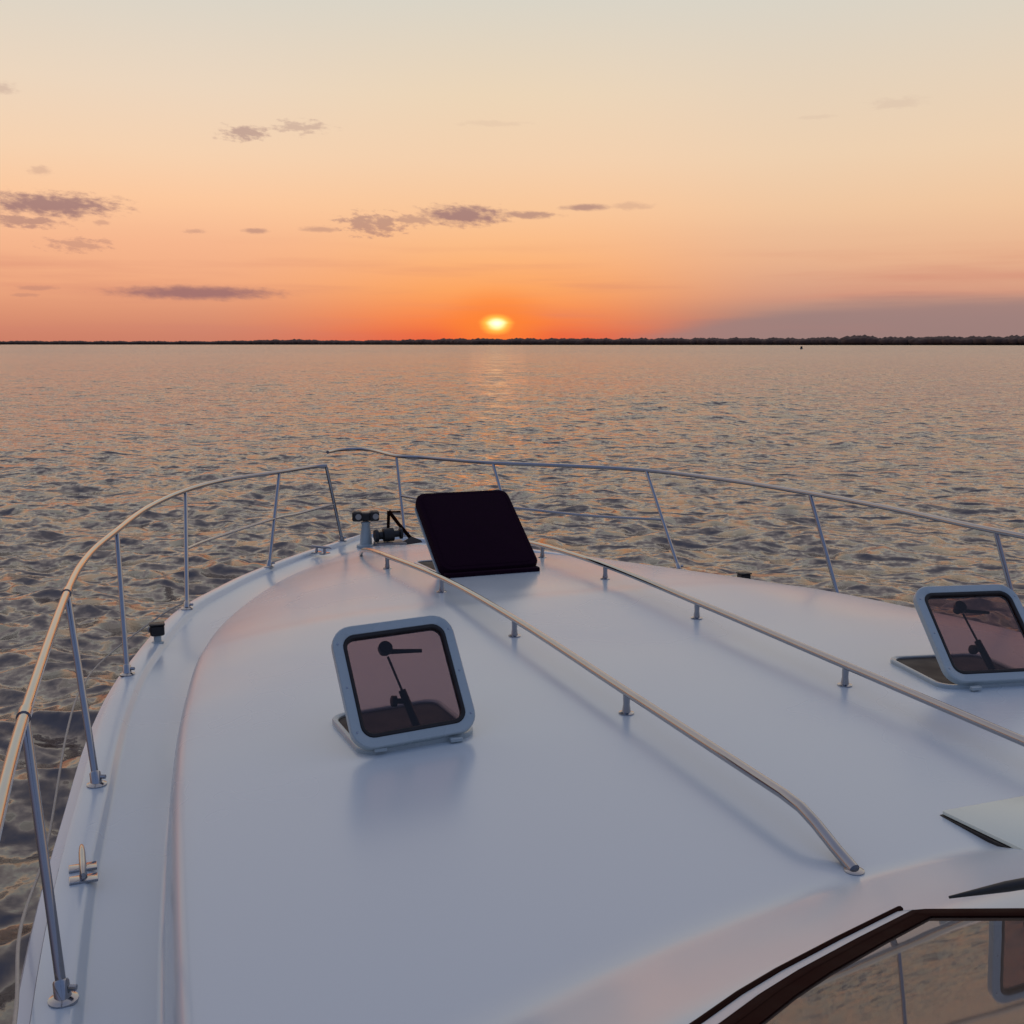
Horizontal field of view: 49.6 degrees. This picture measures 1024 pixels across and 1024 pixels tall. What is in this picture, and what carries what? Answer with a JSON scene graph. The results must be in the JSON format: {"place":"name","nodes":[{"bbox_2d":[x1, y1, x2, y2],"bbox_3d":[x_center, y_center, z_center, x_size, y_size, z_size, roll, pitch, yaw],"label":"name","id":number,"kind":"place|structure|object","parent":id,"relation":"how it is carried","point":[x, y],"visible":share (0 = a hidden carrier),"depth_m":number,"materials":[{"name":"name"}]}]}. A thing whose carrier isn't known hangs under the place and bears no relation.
{"place":"outdoors","nodes":[
{"label":"outdoors","id":0,"kind":"place"},
{"bbox_2d":[0,344,570,344],"bbox_3d":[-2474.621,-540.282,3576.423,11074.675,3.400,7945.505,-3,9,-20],"label":"shore","id":1,"kind":"structure","parent":0,"point":[173,344],"depth_m":6086.17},
{"bbox_2d":[0,335,1023,344],"bbox_3d":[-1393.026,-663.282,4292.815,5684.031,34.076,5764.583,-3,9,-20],"label":"treeline","id":2,"kind":"object","parent":1,"relation":"on","point":[928,340],"visible":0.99,"depth_m":3813.20,"materials":[{"name":"black plant"}]},
{"bbox_2d":[0,345,1023,1023],"bbox_3d":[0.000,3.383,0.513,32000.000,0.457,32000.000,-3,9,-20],"label":"sea","id":3,"kind":"structure","parent":0,"point":[98,443],"depth_m":31.35,"materials":[{"name":"grey liquid"}]},
{"bbox_2d":[0,447,1023,1023],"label":"motor yacht","id":4,"kind":"object","parent":3,"relation":"on","point":[472,757],"visible":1,"depth_m":3.56,"materials":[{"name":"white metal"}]},
{"bbox_2d":[12,603,182,1023],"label":"rope","id":5,"kind":"object","parent":4,"relation":"hanging from","point":[17,987],"visible":0.92,"depth_m":3.95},
{"bbox_2d":[0,0,1023,341],"label":"sky","id":6,"kind":"structure","parent":0,"point":[171,170],"materials":[{"name":"orange"}]}
]}

